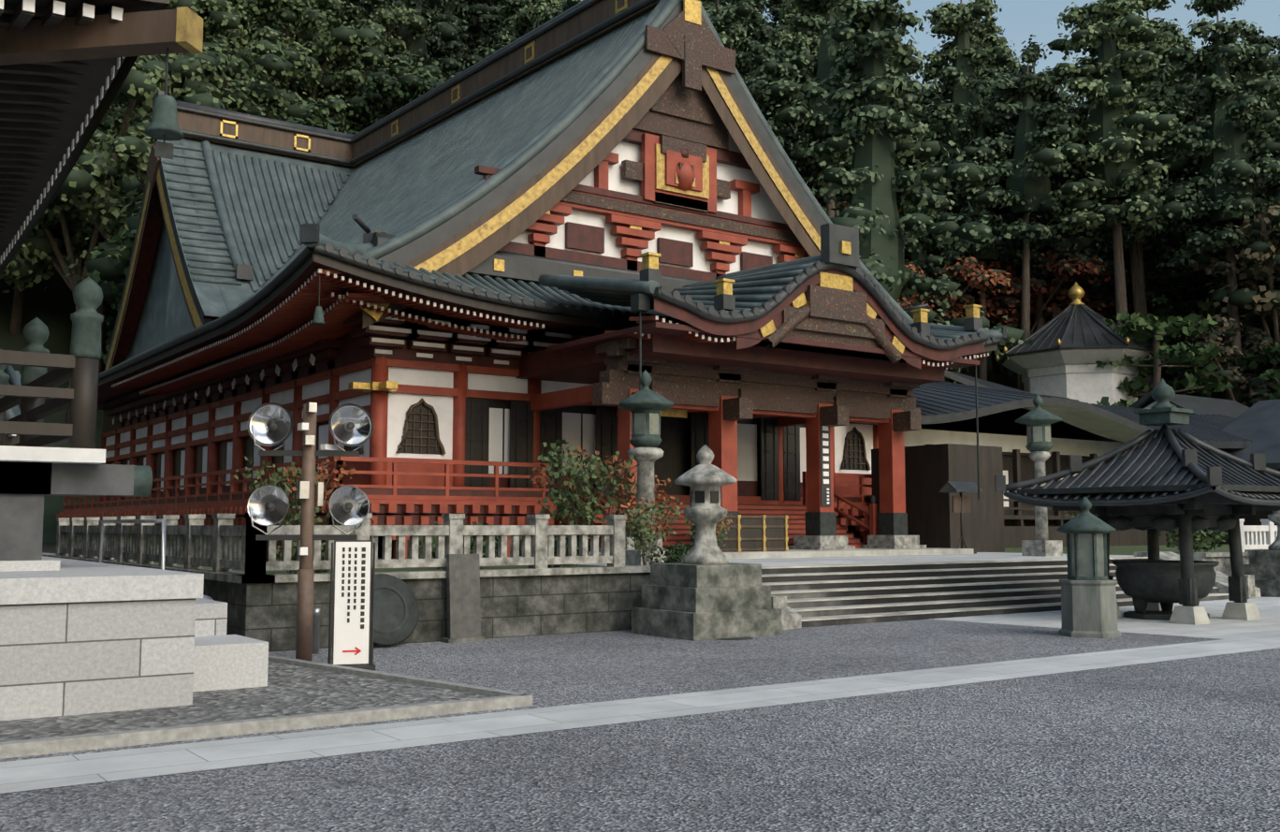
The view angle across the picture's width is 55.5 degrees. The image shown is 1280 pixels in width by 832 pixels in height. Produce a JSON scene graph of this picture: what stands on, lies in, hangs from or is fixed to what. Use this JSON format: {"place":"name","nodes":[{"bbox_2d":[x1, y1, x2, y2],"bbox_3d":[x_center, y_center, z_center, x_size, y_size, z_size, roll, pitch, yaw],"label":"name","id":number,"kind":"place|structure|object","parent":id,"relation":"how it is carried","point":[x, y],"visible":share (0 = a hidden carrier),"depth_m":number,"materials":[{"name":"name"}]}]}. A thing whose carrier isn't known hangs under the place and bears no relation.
{"place":"outdoors","nodes":[
{"label":"outdoors","id":0,"kind":"place"},
{"bbox_2d":[56,456,872,558],"bbox_3d":[-7.546,3.771,46.302,21.300,2.340,32.100,4,-6,-35],"label":"railing","id":1,"kind":"object","parent":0,"point":[414,505],"visible":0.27,"depth_m":30.08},
{"bbox_2d":[97,310,878,506],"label":"temple building","id":2,"kind":"structure","parent":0,"point":[415,390],"depth_m":33.23,"materials":[{"name":"wood"}]},
{"bbox_2d":[44,8,1006,403],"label":"roof","id":3,"kind":"structure","parent":2,"relation":"on","point":[253,227],"depth_m":45.46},
{"bbox_2d":[104,139,218,370],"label":"bargeboard","id":4,"kind":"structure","parent":3,"relation":"attached to","point":[154,210],"depth_m":52.17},
{"bbox_2d":[152,0,660,168],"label":"roof ridge","id":5,"kind":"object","parent":3,"relation":"on","point":[578,25],"visible":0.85,"depth_m":49.02,"materials":[{"name":"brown wood"}]},
{"bbox_2d":[65,248,997,409],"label":"roof eaves","id":6,"kind":"object","parent":3,"relation":"attached to","point":[321,297],"visible":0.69,"depth_m":30.04,"materials":[{"name":"wood"}]},
{"bbox_2d":[360,0,913,328],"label":"gable","id":7,"kind":"structure","parent":3,"relation":"attached to","point":[656,135],"depth_m":34.29,"materials":[{"name":"wood"}]},
{"bbox_2d":[0,67,1246,542],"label":"hillside","id":8,"kind":"structure","parent":0,"point":[52,307],"depth_m":72.03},
{"bbox_2d":[9,103,122,334],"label":"tree","id":9,"kind":"object","parent":8,"relation":"on","point":[109,123],"visible":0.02,"depth_m":70.13,"materials":[{"name":"green plant"}]},
{"bbox_2d":[35,147,129,373],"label":"tree","id":10,"kind":"object","parent":8,"relation":"on","point":[102,307],"visible":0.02,"depth_m":68.20,"materials":[{"name":"green plant"}]},
{"bbox_2d":[47,126,153,283],"bbox_3d":[-25.401,-5.266,64.831,15.108,19.599,19.126,-3,-6,28],"label":"tree","id":11,"kind":"object","parent":8,"relation":"on","point":[89,170],"visible":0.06,"depth_m":60.63,"materials":[{"name":"green plant"}]},
{"bbox_2d":[0,57,238,423],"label":"tree","id":12,"kind":"object","parent":8,"relation":"on","point":[47,248],"visible":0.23,"depth_m":64.65,"materials":[{"name":"green plant"}]},
{"bbox_2d":[105,53,276,135],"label":"tree","id":13,"kind":"object","parent":8,"relation":"on","point":[183,80],"visible":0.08,"depth_m":73.55,"materials":[{"name":"green plant"}]},
{"bbox_2d":[63,111,337,363],"bbox_3d":[-19.717,-3.743,62.152,20.512,20.605,15.903,0,-4,8],"label":"tree","id":14,"kind":"object","parent":8,"relation":"on","point":[108,274],"visible":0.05,"depth_m":59.05,"materials":[{"name":"green plant"}]},
{"bbox_2d":[166,0,332,111],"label":"tree","id":15,"kind":"object","parent":8,"relation":"on","point":[217,15],"visible":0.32,"depth_m":86.47,"materials":[{"name":"green plant"}]},
{"bbox_2d":[172,41,358,133],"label":"tree","id":16,"kind":"object","parent":8,"relation":"on","point":[287,103],"visible":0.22,"depth_m":76.29,"materials":[{"name":"green plant"}]},
{"bbox_2d":[232,0,350,33],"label":"tree","id":17,"kind":"object","parent":8,"relation":"on","point":[334,6],"visible":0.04,"depth_m":104.13,"materials":[{"name":"green plant"}]},
{"bbox_2d":[227,0,408,132],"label":"tree","id":18,"kind":"object","parent":8,"relation":"on","point":[356,47],"visible":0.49,"depth_m":93.82,"materials":[{"name":"green plant"}]},
{"bbox_2d":[280,0,388,29],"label":"tree","id":19,"kind":"object","parent":8,"relation":"on","point":[356,10],"visible":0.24,"depth_m":107.81,"materials":[{"name":"plant"}]},
{"bbox_2d":[276,2,434,101],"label":"tree","id":20,"kind":"object","parent":8,"relation":"on","point":[400,16],"visible":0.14,"depth_m":104.54,"materials":[{"name":"green plant"}]},
{"bbox_2d":[316,65,446,128],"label":"tree","id":21,"kind":"object","parent":8,"relation":"on","point":[397,93],"visible":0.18,"depth_m":93.78,"materials":[{"name":"green plant"}]},
{"bbox_2d":[364,57,453,114],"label":"tree","id":22,"kind":"object","parent":8,"relation":"on","point":[419,71],"visible":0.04,"depth_m":96.42,"materials":[{"name":"green plant"}]},
{"bbox_2d":[354,0,472,79],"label":"tree","id":23,"kind":"object","parent":8,"relation":"on","point":[445,32],"visible":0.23,"depth_m":107.52,"materials":[{"name":"plant"}]},
{"bbox_2d":[421,0,508,79],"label":"tree","id":24,"kind":"object","parent":8,"relation":"on","point":[473,11],"visible":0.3,"depth_m":113.14,"materials":[{"name":"plant"}]},
{"bbox_2d":[458,0,559,70],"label":"tree","id":25,"kind":"object","parent":8,"relation":"on","point":[482,44],"visible":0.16,"depth_m":111.98,"materials":[{"name":"plant"}]},
{"bbox_2d":[483,0,538,57],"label":"tree","id":26,"kind":"object","parent":8,"relation":"on","point":[524,24],"visible":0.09,"depth_m":102.96,"materials":[{"name":"plant"}]},
{"bbox_2d":[490,0,546,47],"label":"tree","id":27,"kind":"object","parent":8,"relation":"on","point":[503,39],"visible":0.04,"depth_m":108.46,"materials":[{"name":"plant"}]},
{"bbox_2d":[526,0,582,29],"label":"tree","id":28,"kind":"object","parent":8,"relation":"on","point":[544,11],"visible":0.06,"depth_m":88.11,"materials":[{"name":"plant"}]},
{"bbox_2d":[710,0,799,127],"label":"tree","id":29,"kind":"object","parent":8,"relation":"on","point":[770,50],"visible":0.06,"depth_m":114.21,"materials":[{"name":"plant"}]},
{"bbox_2d":[701,0,815,155],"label":"tree","id":30,"kind":"object","parent":8,"relation":"on","point":[731,16],"visible":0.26,"depth_m":96.09,"materials":[{"name":"plant"}]},
{"bbox_2d":[758,0,787,44],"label":"tree","id":31,"kind":"object","parent":8,"relation":"on","point":[776,5],"visible":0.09,"depth_m":147.41,"materials":[{"name":"plant"}]},
{"bbox_2d":[731,0,821,182],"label":"tree","id":32,"kind":"object","parent":8,"relation":"on","point":[760,30],"visible":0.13,"depth_m":101.90,"materials":[{"name":"plant"}]},
{"bbox_2d":[768,0,821,189],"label":"tree","id":33,"kind":"object","parent":8,"relation":"on","point":[800,40],"visible":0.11,"depth_m":115.24,"materials":[{"name":"plant"}]},
{"bbox_2d":[752,0,945,218],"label":"tree","id":34,"kind":"object","parent":8,"relation":"on","point":[806,19],"visible":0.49,"depth_m":96.15,"materials":[{"name":"plant"}]},
{"bbox_2d":[796,0,1032,372],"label":"tree","id":35,"kind":"object","parent":8,"relation":"on","point":[878,101],"visible":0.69,"depth_m":75.20,"materials":[{"name":"plant"}]},
{"bbox_2d":[898,166,994,374],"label":"tree","id":36,"kind":"object","parent":8,"relation":"on","point":[930,247],"visible":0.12,"depth_m":92.49,"materials":[{"name":"plant"}]},
{"bbox_2d":[897,256,1015,324],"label":"garden tree","id":37,"kind":"object","parent":8,"relation":"on","point":[997,279],"visible":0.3,"depth_m":88.64,"materials":[{"name":"plant"}]},
{"bbox_2d":[893,0,1020,384],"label":"tree","id":38,"kind":"object","parent":8,"relation":"on","point":[958,22],"visible":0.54,"depth_m":101.23,"materials":[{"name":"plant"}]},
{"bbox_2d":[935,36,1014,159],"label":"tree","id":39,"kind":"object","parent":8,"relation":"on","point":[991,72],"visible":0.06,"depth_m":121.80,"materials":[{"name":"plant"}]},
{"bbox_2d":[913,76,1048,380],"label":"tree","id":40,"kind":"object","parent":8,"relation":"on","point":[978,119],"visible":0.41,"depth_m":92.73,"materials":[{"name":"plant"}]},
{"bbox_2d":[948,14,1025,76],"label":"tree","id":41,"kind":"object","parent":8,"relation":"on","point":[988,26],"visible":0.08,"depth_m":148.00,"materials":[{"name":"plant"}]},
{"bbox_2d":[952,60,1110,323],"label":"tree","id":42,"kind":"object","parent":8,"relation":"on","point":[1022,71],"visible":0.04,"depth_m":96.72,"materials":[{"name":"plant"}]},
{"bbox_2d":[949,34,1131,331],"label":"tall cedar","id":43,"kind":"object","parent":8,"relation":"on","point":[1040,271],"visible":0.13,"depth_m":93.36,"materials":[{"name":"green plant"}]},
{"bbox_2d":[951,42,1134,391],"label":"tall cedar","id":44,"kind":"object","parent":8,"relation":"on","point":[1025,196],"visible":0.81,"depth_m":90.30,"materials":[{"name":"green plant"}]},
{"bbox_2d":[953,247,1133,389],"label":"garden tree","id":45,"kind":"object","parent":8,"relation":"on","point":[1009,305],"visible":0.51,"depth_m":93.55,"materials":[{"name":"plant"}]},
{"bbox_2d":[995,281,1165,405],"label":"octagonal hall","id":46,"kind":"structure","parent":8,"relation":"on","point":[1073,338],"depth_m":83.69,"materials":[{"name":"paint"}]},
{"bbox_2d":[1016,0,1209,329],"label":"tall cedar","id":47,"kind":"object","parent":8,"relation":"on","point":[1115,122],"visible":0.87,"depth_m":88.84,"materials":[{"name":"green plant"}]},
{"bbox_2d":[1068,243,1180,399],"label":"tree","id":48,"kind":"object","parent":8,"relation":"on","point":[1102,283],"visible":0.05,"depth_m":104.78,"materials":[{"name":"plant"}]},
{"bbox_2d":[1050,0,1201,397],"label":"tree","id":49,"kind":"object","parent":8,"relation":"on","point":[1178,163],"visible":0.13,"depth_m":92.36,"materials":[{"name":"plant"}]},
{"bbox_2d":[1036,39,1215,323],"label":"tall cedar","id":50,"kind":"object","parent":8,"relation":"on","point":[1177,225],"visible":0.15,"depth_m":92.46,"materials":[{"name":"green plant"}]},
{"bbox_2d":[1089,0,1206,393],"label":"tree","id":51,"kind":"object","parent":8,"relation":"on","point":[1159,5],"visible":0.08,"depth_m":120.27,"materials":[{"name":"plant"}]},
{"bbox_2d":[1087,190,1219,395],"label":"tree","id":52,"kind":"object","parent":8,"relation":"on","point":[1163,279],"visible":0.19,"depth_m":97.33,"materials":[{"name":"plant"}]},
{"bbox_2d":[1085,310,1237,407],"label":"garden tree","id":53,"kind":"object","parent":8,"relation":"on","point":[1196,359],"visible":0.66,"depth_m":81.99,"materials":[{"name":"plant"}]},
{"bbox_2d":[1107,265,1230,397],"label":"garden tree","id":54,"kind":"object","parent":8,"relation":"on","point":[1202,279],"visible":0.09,"depth_m":101.29,"materials":[{"name":"green plant"}]},
{"bbox_2d":[1156,71,1222,399],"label":"tree","id":55,"kind":"object","parent":8,"relation":"on","point":[1190,111],"visible":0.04,"depth_m":108.57,"materials":[{"name":"plant"}]},
{"bbox_2d":[1127,0,1279,401],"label":"tall cedar","id":56,"kind":"object","parent":8,"relation":"on","point":[1226,129],"visible":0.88,"depth_m":86.36,"materials":[{"name":"green plant"}]},
{"bbox_2d":[1171,218,1273,399],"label":"tree","id":57,"kind":"object","parent":8,"relation":"on","point":[1205,296],"visible":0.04,"depth_m":100.14,"materials":[{"name":"plant"}]},
{"bbox_2d":[1178,313,1279,407],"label":"tree","id":58,"kind":"object","parent":8,"relation":"on","point":[1254,384],"visible":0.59,"depth_m":83.35,"materials":[{"name":"green plant"}]},
{"bbox_2d":[1178,17,1279,398],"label":"tall cedar","id":59,"kind":"object","parent":8,"relation":"on","point":[1272,130],"visible":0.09,"depth_m":89.99,"materials":[{"name":"green plant"}]},
{"bbox_2d":[1183,298,1279,399],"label":"garden tree","id":60,"kind":"object","parent":8,"relation":"on","point":[1206,308],"visible":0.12,"depth_m":90.83,"materials":[{"name":"plant"}]},
{"bbox_2d":[1187,69,1279,374],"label":"tree","id":61,"kind":"object","parent":8,"relation":"on","point":[1222,281],"visible":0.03,"depth_m":95.96,"materials":[{"name":"plant"}]},
{"bbox_2d":[1188,204,1279,369],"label":"tree","id":62,"kind":"object","parent":8,"relation":"on","point":[1262,301],"visible":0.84,"depth_m":84.51,"materials":[{"name":"green plant"}]},
{"bbox_2d":[1208,38,1279,290],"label":"tall cedar","id":63,"kind":"object","parent":8,"relation":"on","point":[1275,94],"visible":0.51,"depth_m":86.29,"materials":[{"name":"green plant"}]},
{"bbox_2d":[1213,342,1279,406],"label":"garden tree","id":64,"kind":"object","parent":8,"relation":"on","point":[1252,363],"visible":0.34,"depth_m":83.46,"materials":[{"name":"plant"}]},
{"bbox_2d":[1240,29,1279,74],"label":"tree","id":65,"kind":"object","parent":8,"relation":"on","point":[1258,39],"visible":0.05,"depth_m":119.60,"materials":[{"name":"plant"}]},
{"bbox_2d":[0,596,1279,831],"bbox_3d":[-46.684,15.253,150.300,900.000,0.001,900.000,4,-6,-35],"label":"ground","id":66,"kind":"structure","parent":0,"point":[1190,744],"depth_m":8.99,"materials":[{"name":"gravel"}]},
{"bbox_2d":[0,518,268,720],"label":"stone platform","id":67,"kind":"structure","parent":66,"relation":"on","point":[77,636],"depth_m":10.91,"materials":[{"name":"stone"}]},
{"bbox_2d":[0,276,152,571],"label":"hondo deck","id":68,"kind":"structure","parent":67,"relation":"on","point":[36,467],"depth_m":12.43,"materials":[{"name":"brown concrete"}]},
{"bbox_2d":[3,364,21,445],"bbox_3d":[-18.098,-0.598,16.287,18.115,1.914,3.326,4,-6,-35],"label":"railing post","id":69,"kind":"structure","parent":68,"relation":"on","point":[14,411],"depth_m":20.73,"materials":[{"name":"metal"}]},
{"bbox_2d":[0,0,203,274],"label":"hondo eave","id":70,"kind":"object","parent":68,"relation":"on","point":[65,66],"visible":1,"depth_m":12.12,"materials":[{"name":"brown wood"}]},
{"bbox_2d":[0,655,532,758],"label":"gravel bed","id":71,"kind":"object","parent":66,"relation":"on","point":[295,693],"visible":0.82,"depth_m":10.88,"materials":[{"name":"gravel"}]},
{"bbox_2d":[247,402,373,661],"bbox_3d":[-4.214,1.457,15.442,1.568,3.270,0.424,1,-5,-6],"label":"floodlight pole","id":72,"kind":"object","parent":66,"relation":"on","point":[269,424],"visible":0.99,"depth_m":15.48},
{"bbox_2d":[312,608,320,654],"bbox_3d":[-4.332,2.870,16.255,0.110,0.600,0.110,4,-6,-35],"label":"bollard","id":73,"kind":"object","parent":66,"relation":"on","point":[315,629],"visible":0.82,"depth_m":16.22,"materials":[{"name":"metal"}]},
{"bbox_2d":[327,539,375,670],"bbox_3d":[-3.425,2.242,14.441,0.550,1.534,0.593,1,-5,-15],"label":"standing sign","id":74,"kind":"object","parent":66,"relation":"on","point":[352,612],"visible":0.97,"depth_m":14.27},
{"bbox_2d":[371,573,418,645],"bbox_3d":[-3.599,2.723,17.139,1.040,0.989,0.347,4,-6,-35],"label":"stone disc","id":75,"kind":"object","parent":66,"relation":"on","point":[396,611],"visible":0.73,"depth_m":17.20,"materials":[{"name":"stone"}]},
{"bbox_2d":[440,553,485,642],"bbox_3d":[-2.609,2.686,17.998,0.600,1.284,0.250,4,-6,-35],"label":"stone monument","id":76,"kind":"object","parent":66,"relation":"on","point":[463,597],"visible":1,"depth_m":17.94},
{"bbox_2d":[0,596,1279,793],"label":"paved paths","id":77,"kind":"structure","parent":66,"relation":"on","point":[1229,634],"depth_m":11.19,"materials":[{"name":"stone"}]},
{"bbox_2d":[994,378,1279,625],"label":"pavilion","id":78,"kind":"structure","parent":77,"relation":"on","point":[1166,478],"depth_m":22.05,"materials":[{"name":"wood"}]},
{"bbox_2d":[1111,559,1219,620],"bbox_3d":[9.735,3.215,22.531,1.840,1.040,1.840,4,-6,-35],"label":"incense burner","id":79,"kind":"object","parent":77,"relation":"on","point":[1141,583],"visible":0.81,"depth_m":22.00,"materials":[{"name":"grey metal"}]},
{"bbox_2d":[42,542,1262,651],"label":"terrace retaining wall","id":80,"kind":"structure","parent":66,"relation":"on","point":[520,601],"depth_m":18.97,"materials":[{"name":"stone"}]},
{"bbox_2d":[233,456,356,573],"bbox_3d":[-5.339,1.548,19.108,1.630,1.894,1.499,-4,-6,37],"label":"shrub","id":81,"kind":"object","parent":80,"relation":"on","point":[294,505],"visible":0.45,"depth_m":18.96,"materials":[{"name":"green plant"}]},
{"bbox_2d":[276,539,329,573],"bbox_3d":[-4.953,2.074,17.922,1.058,0.636,1.105,0,-5,2],"label":"shrub","id":82,"kind":"object","parent":80,"relation":"on","point":[294,550],"visible":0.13,"depth_m":17.79,"materials":[{"name":"green plant"}]},
{"bbox_2d":[529,438,639,566],"bbox_3d":[-1.293,1.690,23.389,2.058,2.385,1.983,3,-6,-31],"label":"shrub","id":83,"kind":"object","parent":80,"relation":"on","point":[592,500],"visible":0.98,"depth_m":23.04,"materials":[{"name":"green plant"}]},
{"bbox_2d":[609,470,675,549],"bbox_3d":[0.001,2.078,24.996,1.611,1.899,1.029,3,-6,-32],"label":"shrub","id":84,"kind":"object","parent":80,"relation":"on","point":[628,493],"visible":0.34,"depth_m":24.88,"materials":[{"name":"green plant"}]},
{"bbox_2d":[617,370,674,565],"bbox_3d":[0.111,1.000,23.919,1.242,3.841,1.076,4,-6,-35],"label":"bronze lantern on stone column","id":85,"kind":"object","parent":80,"relation":"on","point":[645,405],"visible":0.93,"depth_m":23.73,"materials":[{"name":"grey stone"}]},
{"bbox_2d":[619,496,683,565],"bbox_3d":[0.137,2.123,22.202,0.952,1.306,1.262,-3,-6,34],"label":"shrub","id":86,"kind":"object","parent":80,"relation":"on","point":[639,529],"visible":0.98,"depth_m":22.21,"materials":[{"name":"green plant"}]},
{"bbox_2d":[56,512,1277,575],"bbox_3d":[12.938,3.650,37.743,54.510,0.845,13.740,4,-6,-35],"label":"stone fence","id":87,"kind":"object","parent":80,"relation":"on","point":[223,543],"visible":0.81,"depth_m":18.88,"materials":[{"name":"stone"}]},
{"bbox_2d":[640,540,693,565],"bbox_3d":[0.641,2.454,21.562,0.994,0.532,1.035,5,-7,-43],"label":"shrub","id":88,"kind":"object","parent":80,"relation":"on","point":[678,553],"visible":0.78,"depth_m":21.31,"materials":[{"name":"green plant"}]},
{"bbox_2d":[681,505,732,547],"bbox_3d":[1.364,2.340,23.855,0.873,1.167,1.124,-2,-6,26],"label":"shrub","id":89,"kind":"object","parent":80,"relation":"on","point":[720,526],"visible":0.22,"depth_m":23.73,"materials":[{"name":"green plant"}]},
{"bbox_2d":[871,443,1004,552],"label":"wooden shed","id":90,"kind":"structure","parent":80,"relation":"on","point":[933,518],"depth_m":35.30,"materials":[{"name":"brown wood"}]},
{"bbox_2d":[938,480,982,553],"bbox_3d":[8.803,2.786,33.309,1.100,1.970,0.600,4,-6,-35],"label":"roofed notice stand","id":91,"kind":"object","parent":80,"relation":"on","point":[961,504],"visible":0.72,"depth_m":33.27,"materials":[{"name":"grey wood"}]},
{"bbox_2d":[1014,393,1062,556],"bbox_3d":[10.184,1.493,30.961,1.188,4.124,1.029,4,-6,-35],"label":"stone lantern","id":92,"kind":"object","parent":80,"relation":"on","point":[1038,420],"visible":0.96,"depth_m":30.78,"materials":[{"name":"stone"}]},
{"bbox_2d":[1159,528,1228,552],"bbox_3d":[15.698,3.250,34.475,2.187,1.272,2.533,2,-3,-9],"label":"shrub","id":93,"kind":"object","parent":80,"relation":"on","point":[1202,536],"visible":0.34,"depth_m":34.05,"materials":[{"name":"green plant"}]},
{"bbox_2d":[1210,399,1279,543],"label":"dark gabled hall","id":94,"kind":"structure","parent":80,"relation":"on","point":[1258,423],"depth_m":51.85,"materials":[{"name":"grey wood"}]},
{"bbox_2d":[631,444,781,640],"bbox_3d":[1.042,1.948,19.321,1.750,2.988,1.600,4,-6,-35],"label":"stone lantern by stairs","id":95,"kind":"object","parent":66,"relation":"on","point":[705,589],"visible":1,"depth_m":18.88,"materials":[{"name":"grey stone"}]},
{"bbox_2d":[657,551,1260,629],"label":"stone steps","id":96,"kind":"structure","parent":66,"relation":"on","point":[802,596],"depth_m":23.60,"materials":[{"name":"stone"}]},
{"bbox_2d":[1056,495,1120,638],"bbox_3d":[6.976,2.332,18.971,0.920,2.160,0.797,4,-6,-35],"label":"bronze lantern","id":97,"kind":"object","parent":66,"relation":"on","point":[1088,602],"visible":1,"depth_m":18.73,"materials":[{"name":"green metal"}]},
{"bbox_2d":[1128,391,1249,418],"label":"roof","id":98,"kind":"structure","parent":66,"relation":"on","point":[1202,405],"depth_m":71.70,"materials":[{"name":"paint"}]},
{"bbox_2d":[1243,478,1279,596],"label":"stone lantern","id":99,"kind":"object","parent":66,"relation":"on","point":[1262,566],"visible":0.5,"depth_m":29.47,"materials":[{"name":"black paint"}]},
{"bbox_2d":[516,334,945,552],"bbox_3d":[2.479,1.057,32.513,10.800,5.270,6.200,4,-6,-35],"label":"temple porch","id":100,"kind":"object","parent":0,"point":[726,386],"visible":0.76,"depth_m":31.06,"materials":[{"name":"wood"}]},
{"bbox_2d":[538,222,989,499],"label":"porch roof","id":101,"kind":"structure","parent":100,"relation":"on","point":[831,298],"depth_m":29.37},
{"bbox_2d":[758,0,1279,116],"label":"sky","id":102,"kind":"structure","parent":0,"point":[1020,19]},
{"bbox_2d":[904,428,1210,547],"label":"building","id":103,"kind":"structure","parent":0,"point":[1018,462],"depth_m":46.92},
{"bbox_2d":[850,370,1252,448],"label":"roof","id":104,"kind":"structure","parent":103,"relation":"on","point":[952,406],"depth_m":47.09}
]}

